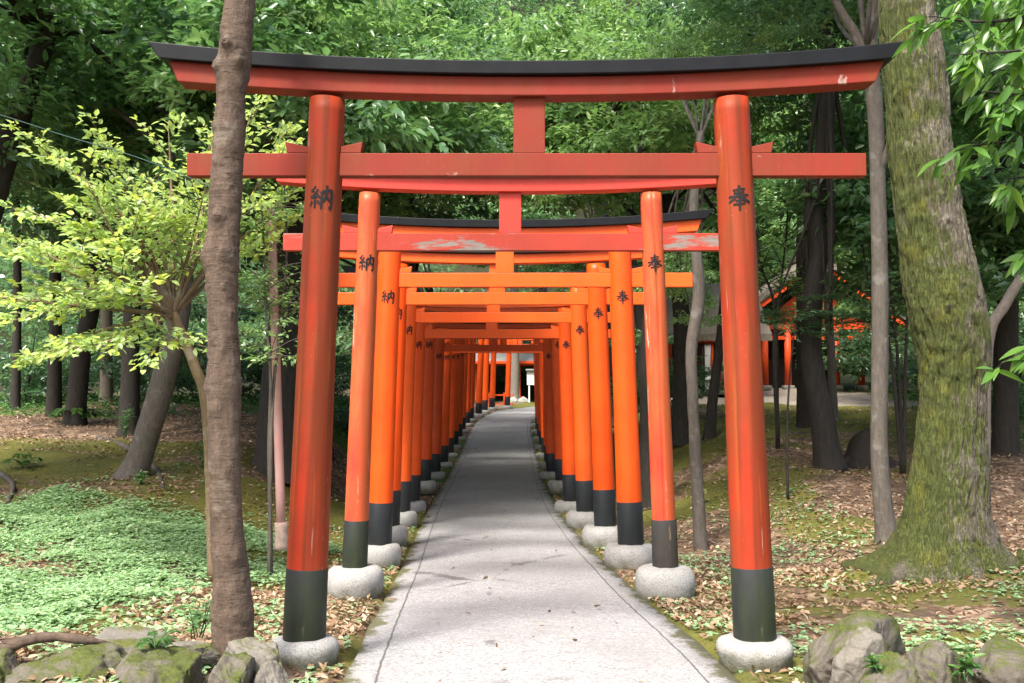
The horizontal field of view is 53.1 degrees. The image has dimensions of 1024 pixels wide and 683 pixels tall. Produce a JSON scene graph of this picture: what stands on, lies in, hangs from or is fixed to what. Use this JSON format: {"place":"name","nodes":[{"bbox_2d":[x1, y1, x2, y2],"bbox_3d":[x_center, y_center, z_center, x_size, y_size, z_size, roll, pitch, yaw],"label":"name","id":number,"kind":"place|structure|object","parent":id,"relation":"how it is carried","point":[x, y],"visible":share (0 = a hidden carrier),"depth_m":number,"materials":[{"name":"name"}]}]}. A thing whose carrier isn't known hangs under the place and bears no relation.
{"place":"outdoors","nodes":[
{"label":"outdoors","id":0,"kind":"place"},
{"bbox_2d":[0,0,1023,682],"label":"ground","id":1,"kind":"structure","parent":0,"point":[56,464],"depth_m":14.05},
{"bbox_2d":[0,470,15,503],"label":"root","id":2,"kind":"object","parent":1,"relation":"on","point":[8,479],"visible":0.98,"depth_m":13.72,"materials":[{"name":"grey plant"}]},
{"bbox_2d":[0,648,18,682],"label":"boulder","id":3,"kind":"object","parent":1,"relation":"on","point":[9,662],"visible":0.79,"depth_m":4.78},
{"bbox_2d":[9,164,33,409],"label":"tree","id":4,"kind":"object","parent":1,"relation":"on","point":[15,392],"visible":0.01,"depth_m":23.97,"materials":[{"name":"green plant"}]},
{"bbox_2d":[2,453,43,467],"bbox_3d":[-7.091,1.729,14.838,0.546,0.205,0.641,0,-3,0],"label":"fern","id":5,"kind":"object","parent":1,"relation":"on","point":[23,462],"visible":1,"depth_m":14.83,"materials":[{"name":"green plant"}]},
{"bbox_2d":[0,632,108,650],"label":"root","id":6,"kind":"object","parent":1,"relation":"on","point":[16,643],"visible":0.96,"depth_m":4.91,"materials":[{"name":"brown plant"}]},
{"bbox_2d":[5,642,126,682],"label":"boulder","id":7,"kind":"object","parent":1,"relation":"on","point":[85,662],"visible":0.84,"depth_m":4.78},
{"bbox_2d":[0,304,145,406],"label":"shrub","id":8,"kind":"object","parent":1,"relation":"on","point":[37,382],"visible":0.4,"depth_m":27.24,"materials":[{"name":"green plant"}]},
{"bbox_2d":[47,408,103,418],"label":"fern","id":9,"kind":"object","parent":1,"relation":"on","point":[93,412],"visible":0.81,"depth_m":19.82,"materials":[{"name":"green plant"}]},
{"bbox_2d":[0,4,186,416],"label":"tree","id":10,"kind":"object","parent":1,"relation":"on","point":[54,388],"visible":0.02,"depth_m":21.41,"materials":[{"name":"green plant"}]},
{"bbox_2d":[37,3,192,402],"bbox_3d":[-11.023,-3.945,27.402,6.876,11.211,7.743,0,-3,0],"label":"tree","id":11,"kind":"object","parent":1,"relation":"on","point":[106,382],"visible":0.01,"depth_m":26.90,"materials":[{"name":"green plant"}]},
{"bbox_2d":[115,409,135,438],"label":"sprouting plant","id":12,"kind":"object","parent":1,"relation":"on","point":[126,425],"visible":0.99,"depth_m":17.56,"materials":[{"name":"green plant"}]},
{"bbox_2d":[96,435,163,487],"bbox_3d":[-5.806,1.781,15.695,0.290,0.520,5.352,2,-3,-31],"label":"root","id":13,"kind":"object","parent":1,"relation":"on","point":[153,466],"visible":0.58,"depth_m":16.44,"materials":[{"name":"grey plant"}]},
{"bbox_2d":[0,1,262,425],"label":"tree","id":14,"kind":"object","parent":1,"relation":"on","point":[78,384],"visible":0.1,"depth_m":19.77,"materials":[{"name":"green plant"}]},
{"bbox_2d":[94,625,172,653],"bbox_3d":[-1.970,1.562,5.224,0.460,0.149,0.426,0,-3,0],"label":"boulder","id":15,"kind":"object","parent":1,"relation":"on","point":[128,638],"visible":0.3,"depth_m":5.24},
{"bbox_2d":[133,469,148,483],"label":"sprouting plant","id":16,"kind":"object","parent":1,"relation":"on","point":[140,476],"visible":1,"depth_m":13.39,"materials":[{"name":"green plant"}]},
{"bbox_2d":[26,298,261,399],"bbox_3d":[-10.440,0.578,30.051,7.043,4.103,5.692,2,-4,-39],"label":"shrub","id":17,"kind":"object","parent":1,"relation":"on","point":[94,353],"visible":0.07,"depth_m":29.41,"materials":[{"name":"green plant"}]},
{"bbox_2d":[0,94,307,581],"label":"tree","id":18,"kind":"object","parent":1,"relation":"on","point":[171,303],"visible":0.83,"depth_m":9.24,"materials":[{"name":"green plant"}]},
{"bbox_2d":[114,645,202,682],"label":"boulder","id":19,"kind":"object","parent":1,"relation":"on","point":[163,664],"visible":0.99,"depth_m":4.75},
{"bbox_2d":[135,629,184,649],"bbox_3d":[-1.711,1.448,4.946,0.212,0.083,0.236,0,-3,0],"label":"fern","id":20,"kind":"object","parent":19,"relation":"on","point":[149,641],"visible":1,"depth_m":4.95,"materials":[{"name":"green plant"}]},
{"bbox_2d":[0,0,365,223],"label":"tree","id":21,"kind":"object","parent":1,"relation":"on","point":[48,33],"visible":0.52,"depth_m":13.49,"materials":[{"name":"green plant"}]},
{"bbox_2d":[97,301,268,404],"bbox_3d":[-8.418,0.709,28.325,5.336,3.846,6.602,1,-3,-18],"label":"shrub","id":22,"kind":"object","parent":1,"relation":"on","point":[182,380],"visible":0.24,"depth_m":27.87,"materials":[{"name":"green plant"}]},
{"bbox_2d":[172,591,211,639],"bbox_3d":[-1.679,1.480,5.536,0.235,0.288,0.228,-2,-4,35],"label":"sprouting plant","id":23,"kind":"object","parent":1,"relation":"on","point":[197,615],"visible":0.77,"depth_m":5.52,"materials":[{"name":"green plant"}]},
{"bbox_2d":[168,641,219,664],"bbox_3d":[-1.621,1.567,5.149,0.260,0.112,0.239,3,-4,-43],"label":"boulder","id":24,"kind":"object","parent":1,"relation":"on","point":[210,652],"visible":0.37,"depth_m":5.11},
{"bbox_2d":[56,51,388,436],"bbox_3d":[-5.295,-1.942,19.512,6.019,7.434,8.310,2,-4,-38],"label":"tree","id":25,"kind":"object","parent":1,"relation":"on","point":[130,390],"visible":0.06,"depth_m":18.36,"materials":[{"name":"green plant"}]},
{"bbox_2d":[200,0,255,657],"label":"tree","id":26,"kind":"object","parent":1,"relation":"on","point":[232,613],"visible":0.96,"depth_m":5.49,"materials":[{"name":"brown plant"}]},
{"bbox_2d":[0,114,208,185],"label":"cable","id":27,"kind":"object","parent":26,"relation":"attached to","point":[107,148],"visible":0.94,"depth_m":6.21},
{"bbox_2d":[207,651,254,682],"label":"boulder","id":28,"kind":"object","parent":1,"relation":"on","point":[233,668],"visible":1,"depth_m":4.61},
{"bbox_2d":[225,637,282,682],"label":"boulder","id":29,"kind":"object","parent":1,"relation":"on","point":[261,651],"visible":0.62,"depth_m":4.82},
{"bbox_2d":[0,23,512,479],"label":"tree","id":30,"kind":"object","parent":1,"relation":"on","point":[374,125],"visible":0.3,"depth_m":14.13,"materials":[{"name":"green plant"}]},
{"bbox_2d":[238,150,304,580],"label":"sapling","id":31,"kind":"object","parent":1,"relation":"on","point":[283,304],"visible":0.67,"depth_m":9.97,"materials":[{"name":"green plant"}]},
{"bbox_2d":[254,660,289,682],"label":"boulder","id":32,"kind":"object","parent":1,"relation":"on","point":[271,671],"visible":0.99,"depth_m":4.70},
{"bbox_2d":[267,209,287,550],"bbox_3d":[-2.333,0.366,10.195,0.251,3.385,0.136,0,-3,0],"label":"pole","id":33,"kind":"object","parent":1,"relation":"on","point":[281,533],"visible":0.89,"depth_m":10.13,"materials":[{"name":"pink paint"}]},
{"bbox_2d":[240,305,353,403],"bbox_3d":[-5.265,0.734,29.410,6.602,3.846,5.336,1,-3,-16],"label":"shrub","id":34,"kind":"object","parent":1,"relation":"on","point":[256,378],"visible":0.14,"depth_m":29.31,"materials":[{"name":"green plant"}]},
{"bbox_2d":[247,351,351,434],"bbox_3d":[-3.883,1.641,24.296,4.031,2.821,4.802,0,-3,0],"label":"shrub","id":35,"kind":"object","parent":1,"relation":"on","point":[343,411],"visible":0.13,"depth_m":23.78,"materials":[{"name":"green plant"}]},
{"bbox_2d":[18,26,582,459],"bbox_3d":[-3.915,-2.008,20.028,10.915,8.551,7.050,-1,-3,16],"label":"tree","id":36,"kind":"object","parent":1,"relation":"on","point":[441,214],"visible":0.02,"depth_m":19.81,"materials":[{"name":"green plant"}]},
{"bbox_2d":[105,0,513,483],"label":"tree","id":37,"kind":"object","parent":1,"relation":"on","point":[348,26],"visible":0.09,"depth_m":16.12,"materials":[{"name":"green plant"}]},
{"bbox_2d":[283,0,472,54],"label":"tree","id":38,"kind":"object","parent":1,"relation":"on","point":[415,11],"visible":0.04,"depth_m":23.58,"materials":[{"name":"green plant"}]},
{"bbox_2d":[339,19,485,266],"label":"tree","id":39,"kind":"object","parent":1,"relation":"on","point":[427,195],"depth_m":24.54,"materials":[{"name":"green plant"}]},
{"bbox_2d":[324,0,510,270],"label":"tree","id":40,"kind":"object","parent":1,"relation":"on","point":[468,13],"visible":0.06,"depth_m":28.11,"materials":[{"name":"green plant"}]},
{"bbox_2d":[385,1,515,270],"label":"tree","id":41,"kind":"object","parent":1,"relation":"on","point":[416,266],"depth_m":33.01,"materials":[{"name":"green plant"}]},
{"bbox_2d":[338,252,643,551],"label":"torii gate","id":42,"kind":"structure","parent":1,"relation":"on","point":[601,531],"depth_m":12.55,"materials":[{"name":"paint"}]},
{"bbox_2d":[340,265,642,529],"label":"torii gate","id":43,"kind":"structure","parent":1,"relation":"on","point":[581,516],"depth_m":14.66,"materials":[{"name":"paint"}]},
{"bbox_2d":[431,323,554,479],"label":"torii gate","id":44,"kind":"structure","parent":1,"relation":"on","point":[442,347],"depth_m":23.06,"materials":[{"name":"paint"}]},
{"bbox_2d":[436,328,550,467],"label":"torii gate","id":45,"kind":"structure","parent":1,"relation":"on","point":[446,462],"depth_m":25.40,"materials":[{"name":"paint"}]},
{"bbox_2d":[449,339,543,457],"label":"torii gate","id":46,"kind":"structure","parent":1,"relation":"on","point":[452,454],"depth_m":27.76,"materials":[{"name":"paint"}]},
{"bbox_2d":[276,179,718,601],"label":"torii gate","id":47,"kind":"structure","parent":1,"relation":"on","point":[663,574],"depth_m":8.78,"materials":[{"name":"red paint"}]},
{"bbox_2d":[454,339,540,449],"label":"torii gate","id":48,"kind":"structure","parent":1,"relation":"on","point":[457,446],"depth_m":30.14,"materials":[{"name":"paint"}]},
{"bbox_2d":[459,339,538,440],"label":"torii gate","id":49,"kind":"structure","parent":1,"relation":"on","point":[463,438],"depth_m":32.52,"materials":[{"name":"paint"}]},
{"bbox_2d":[462,339,536,433],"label":"torii gate","id":50,"kind":"structure","parent":1,"relation":"on","point":[533,431],"depth_m":34.88,"materials":[{"name":"paint"}]},
{"bbox_2d":[482,339,516,413],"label":"torii gate","id":51,"kind":"structure","parent":1,"relation":"on","point":[485,410],"depth_m":44.72,"materials":[{"name":"paint"}]},
{"bbox_2d":[466,339,534,426],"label":"torii gate","id":52,"kind":"structure","parent":1,"relation":"on","point":[468,400],"depth_m":37.25,"materials":[{"name":"paint"}]},
{"bbox_2d":[474,339,529,417],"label":"torii gate","id":53,"kind":"structure","parent":1,"relation":"on","point":[479,395],"depth_m":42.16,"materials":[{"name":"paint"}]},
{"bbox_2d":[417,307,587,493],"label":"torii gate","id":54,"kind":"structure","parent":1,"relation":"on","point":[428,485],"depth_m":19.55,"materials":[{"name":"paint"}]},
{"bbox_2d":[470,339,534,421],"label":"torii gate","id":55,"kind":"structure","parent":1,"relation":"on","point":[472,419],"depth_m":39.61,"materials":[{"name":"paint"}]},
{"bbox_2d":[296,209,712,569],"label":"torii gate","id":56,"kind":"structure","parent":1,"relation":"on","point":[620,278],"depth_m":10.78,"materials":[{"name":"paint"}]},
{"bbox_2d":[475,353,533,400],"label":"roofed pavilion","id":57,"kind":"structure","parent":1,"relation":"on","point":[525,359],"depth_m":63.62,"materials":[{"name":"red paint"}]},
{"bbox_2d":[488,339,521,410],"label":"torii gate","id":58,"kind":"structure","parent":1,"relation":"on","point":[491,407],"depth_m":47.28,"materials":[{"name":"paint"}]},
{"bbox_2d":[411,305,610,512],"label":"torii gate","id":59,"kind":"structure","parent":1,"relation":"on","point":[561,332],"depth_m":17.02,"materials":[{"name":"paint"}]},
{"bbox_2d":[476,288,546,382],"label":"tree","id":60,"kind":"object","parent":1,"relation":"on","point":[524,377],"visible":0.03,"depth_m":66.28,"materials":[{"name":"green plant"}]},
{"bbox_2d":[0,403,1023,682],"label":"fallen leaves","id":61,"kind":"object","parent":1,"relation":"on","point":[700,601],"visible":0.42,"depth_m":8.98,"materials":[{"name":"brown plant"}]},
{"bbox_2d":[0,0,1023,378],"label":"wood","id":62,"kind":"object","parent":1,"relation":"on","point":[30,326],"visible":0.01,"depth_m":53.64,"materials":[{"name":"green plant"}]},
{"bbox_2d":[0,462,1023,682],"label":"clover","id":63,"kind":"object","parent":1,"relation":"on","point":[90,587],"visible":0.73,"depth_m":9.52,"materials":[{"name":"green plant"}]},
{"bbox_2d":[0,384,1023,450],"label":"undergrowth","id":64,"kind":"object","parent":1,"relation":"on","point":[33,403],"visible":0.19,"depth_m":25.22,"materials":[{"name":"green plant"}]},
{"bbox_2d":[453,196,576,399],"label":"tree","id":65,"kind":"object","parent":1,"relation":"on","point":[515,373],"visible":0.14,"depth_m":61.70,"materials":[{"name":"green plant"}]},
{"bbox_2d":[502,339,532,408],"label":"torii gate","id":66,"kind":"structure","parent":1,"relation":"on","point":[507,405],"depth_m":50.39,"materials":[{"name":"paint"}]},
{"bbox_2d":[147,41,904,674],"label":"torii gate","id":67,"kind":"structure","parent":1,"relation":"on","point":[325,161],"depth_m":6.08,"materials":[{"name":"red paint"}]},
{"bbox_2d":[526,369,533,402],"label":"notice board","id":68,"kind":"object","parent":1,"relation":"on","point":[530,376],"visible":0.77,"depth_m":59.39,"materials":[{"name":"white paint"}]},
{"bbox_2d":[442,0,708,328],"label":"tree","id":69,"kind":"object","parent":1,"relation":"on","point":[607,12],"visible":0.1,"depth_m":23.58,"materials":[{"name":"green plant"}]},
{"bbox_2d":[583,195,626,394],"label":"tree","id":70,"kind":"object","parent":1,"relation":"on","point":[610,346],"depth_m":34.37,"materials":[{"name":"green plant"}]},
{"bbox_2d":[506,28,710,410],"bbox_3d":[2.628,-3.404,27.721,7.686,10.562,7.430,0,-3,0],"label":"tree","id":71,"kind":"object","parent":1,"relation":"on","point":[638,313],"depth_m":27.44,"materials":[{"name":"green plant"}]},
{"bbox_2d":[529,209,719,291],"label":"tree","id":72,"kind":"object","parent":1,"relation":"on","point":[576,267],"visible":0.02,"depth_m":37.25,"materials":[{"name":"green plant"}]},
{"bbox_2d":[454,27,816,445],"bbox_3d":[2.602,-1.875,20.887,7.626,7.945,5.900,1,-3,-25],"label":"tree","id":73,"kind":"object","parent":1,"relation":"on","point":[680,429],"visible":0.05,"depth_m":20.35,"materials":[{"name":"green plant"}]},
{"bbox_2d":[463,0,836,510],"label":"tree","id":74,"kind":"object","parent":1,"relation":"on","point":[632,123],"visible":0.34,"depth_m":16.12,"materials":[{"name":"green plant"}]},
{"bbox_2d":[609,325,724,429],"bbox_3d":[3.077,1.019,24.214,4.164,2.821,4.767,0,-3,0],"label":"shrub","id":75,"kind":"object","parent":1,"relation":"on","point":[703,373],"visible":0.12,"depth_m":23.19,"materials":[{"name":"green plant"}]},
{"bbox_2d":[585,97,769,440],"bbox_3d":[3.276,-1.692,20.233,3.899,7.304,3.752,0,-3,0],"label":"tree","id":76,"kind":"object","parent":1,"relation":"on","point":[709,430],"visible":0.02,"depth_m":19.92,"materials":[{"name":"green plant"}]},
{"bbox_2d":[608,117,796,239],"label":"tree","id":77,"kind":"object","parent":1,"relation":"on","point":[771,184],"visible":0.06,"depth_m":33.58,"materials":[{"name":"green plant"}]},
{"bbox_2d":[634,284,771,394],"bbox_3d":[5.464,-0.043,31.370,3.843,3.460,4.550,0,-3,0],"label":"shrine gallery","id":78,"kind":"object","parent":1,"relation":"on","point":[707,336],"visible":0.09,"depth_m":30.05,"materials":[{"name":"red paint"}]},
{"bbox_2d":[702,341,712,396],"bbox_3d":[5.613,0.783,29.199,0.376,1.620,0.060,0,-3,0],"label":"banner","id":79,"kind":"object","parent":78,"relation":"hanging from","point":[708,357],"visible":0.56,"depth_m":29.20,"materials":[{"name":"white fabric"}]},
{"bbox_2d":[611,205,794,305],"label":"tree","id":80,"kind":"object","parent":1,"relation":"on","point":[710,259],"visible":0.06,"depth_m":36.58,"materials":[{"name":"green plant"}]},
{"bbox_2d":[633,0,785,550],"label":"tree","id":81,"kind":"object","parent":1,"relation":"on","point":[699,294],"visible":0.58,"depth_m":13.07,"materials":[{"name":"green plant"}]},
{"bbox_2d":[682,151,797,246],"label":"tree","id":82,"kind":"object","parent":1,"relation":"on","point":[754,180],"visible":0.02,"depth_m":40.97,"materials":[{"name":"green plant"}]},
{"bbox_2d":[634,0,899,471],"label":"tree","id":83,"kind":"object","parent":1,"relation":"on","point":[827,451],"visible":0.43,"depth_m":15.94,"materials":[{"name":"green plant"}]},
{"bbox_2d":[704,179,855,448],"bbox_3d":[4.783,-0.624,18.142,3.016,5.082,1.990,1,-3,-20],"label":"sapling","id":84,"kind":"object","parent":1,"relation":"on","point":[775,349],"visible":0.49,"depth_m":18.00,"materials":[{"name":"green plant"}]},
{"bbox_2d":[762,301,816,499],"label":"sapling","id":85,"kind":"object","parent":1,"relation":"on","point":[788,394],"visible":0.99,"depth_m":13.94,"materials":[{"name":"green plant"}]},
{"bbox_2d":[716,239,893,316],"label":"tree","id":86,"kind":"object","parent":1,"relation":"on","point":[774,264],"visible":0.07,"depth_m":35.84,"materials":[{"name":"green plant"}]},
{"bbox_2d":[692,0,951,545],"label":"tree","id":87,"kind":"object","parent":1,"relation":"on","point":[885,525],"visible":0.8,"depth_m":11.04,"materials":[{"name":"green plant"}]},
{"bbox_2d":[759,257,908,391],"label":"shrine hall","id":88,"kind":"structure","parent":1,"relation":"on","point":[785,346],"depth_m":32.97,"materials":[{"name":"red paint"}]},
{"bbox_2d":[802,610,905,682],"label":"boulder","id":89,"kind":"object","parent":1,"relation":"on","point":[825,648],"visible":0.66,"depth_m":5.37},
{"bbox_2d":[829,626,884,682],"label":"boulder","id":90,"kind":"object","parent":1,"relation":"on","point":[848,663],"visible":0.63,"depth_m":4.84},
{"bbox_2d":[844,428,898,468],"bbox_3d":[5.585,1.744,16.375,1.428,0.715,0.961,0,-3,0],"label":"boulder","id":91,"kind":"object","parent":1,"relation":"on","point":[857,454],"visible":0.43,"depth_m":16.18,"materials":[{"name":"grey stone"}]},
{"bbox_2d":[755,0,1023,455],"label":"tree","id":92,"kind":"object","parent":1,"relation":"on","point":[983,217],"visible":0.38,"depth_m":16.70,"materials":[{"name":"green plant"}]},
{"bbox_2d":[756,0,1023,404],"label":"tree","id":93,"kind":"object","parent":1,"relation":"on","point":[846,306],"visible":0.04,"depth_m":25.61,"materials":[{"name":"green plant"}]},
{"bbox_2d":[859,651,920,682],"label":"boulder","id":94,"kind":"object","parent":1,"relation":"on","point":[899,668],"visible":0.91,"depth_m":4.64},
{"bbox_2d":[861,652,885,672],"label":"sprouting plant","id":95,"kind":"object","parent":94,"relation":"on","point":[874,661],"visible":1,"depth_m":4.65,"materials":[{"name":"green plant"}]},
{"bbox_2d":[820,218,974,474],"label":"sapling","id":96,"kind":"object","parent":1,"relation":"on","point":[901,419],"visible":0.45,"depth_m":15.44,"materials":[{"name":"green plant"}]},
{"bbox_2d":[800,19,1012,420],"bbox_3d":[9.638,-2.565,23.191,5.829,8.697,5.676,0,-3,0],"label":"tree","id":97,"kind":"object","parent":1,"relation":"on","point":[831,366],"depth_m":21.94,"materials":[{"name":"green plant"}]},
{"bbox_2d":[793,275,1023,393],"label":"shrub","id":98,"kind":"object","parent":1,"relation":"on","point":[848,366],"visible":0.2,"depth_m":31.78,"materials":[{"name":"green plant"}]},
{"bbox_2d":[796,44,1023,427],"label":"tree","id":99,"kind":"object","parent":1,"relation":"on","point":[802,415],"visible":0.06,"depth_m":20.87,"materials":[{"name":"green plant"}]},
{"bbox_2d":[840,0,1023,584],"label":"tree","id":100,"kind":"object","parent":1,"relation":"on","point":[945,528],"visible":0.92,"depth_m":9.19,"materials":[{"name":"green plant"}]},
{"bbox_2d":[840,230,1023,335],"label":"tree","id":101,"kind":"object","parent":1,"relation":"on","point":[1021,306],"visible":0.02,"depth_m":34.05,"materials":[{"name":"green plant"}]},
{"bbox_2d":[906,639,965,682],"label":"boulder","id":102,"kind":"object","parent":1,"relation":"on","point":[931,659],"visible":0.75,"depth_m":4.89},
{"bbox_2d":[888,269,1023,386],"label":"shrub","id":103,"kind":"object","parent":1,"relation":"on","point":[912,369],"visible":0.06,"depth_m":27.56,"materials":[{"name":"green plant"}]},
{"bbox_2d":[890,0,1023,391],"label":"tree","id":104,"kind":"object","parent":1,"relation":"on","point":[976,53],"visible":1,"depth_m":6.08,"materials":[{"name":"green plant"}]},
{"bbox_2d":[947,646,985,681],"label":"sprouting plant","id":105,"kind":"object","parent":1,"relation":"on","point":[969,664],"visible":1,"depth_m":4.82,"materials":[{"name":"green plant"}]},
{"bbox_2d":[917,311,1023,419],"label":"shrub","id":106,"kind":"object","parent":1,"relation":"on","point":[1021,397],"visible":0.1,"depth_m":21.84,"materials":[{"name":"green plant"}]},
{"bbox_2d":[963,635,1023,682],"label":"boulder","id":107,"kind":"object","parent":1,"relation":"on","point":[1001,660],"visible":0.84,"depth_m":4.98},
{"bbox_2d":[987,271,1023,463],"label":"tree","id":108,"kind":"object","parent":1,"relation":"on","point":[999,312],"visible":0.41,"depth_m":13.48,"materials":[{"name":"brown plant"}]},
{"bbox_2d":[342,406,739,682],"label":"path","id":109,"kind":"structure","parent":0,"point":[477,508],"depth_m":8.27,"materials":[{"name":"concrete"}]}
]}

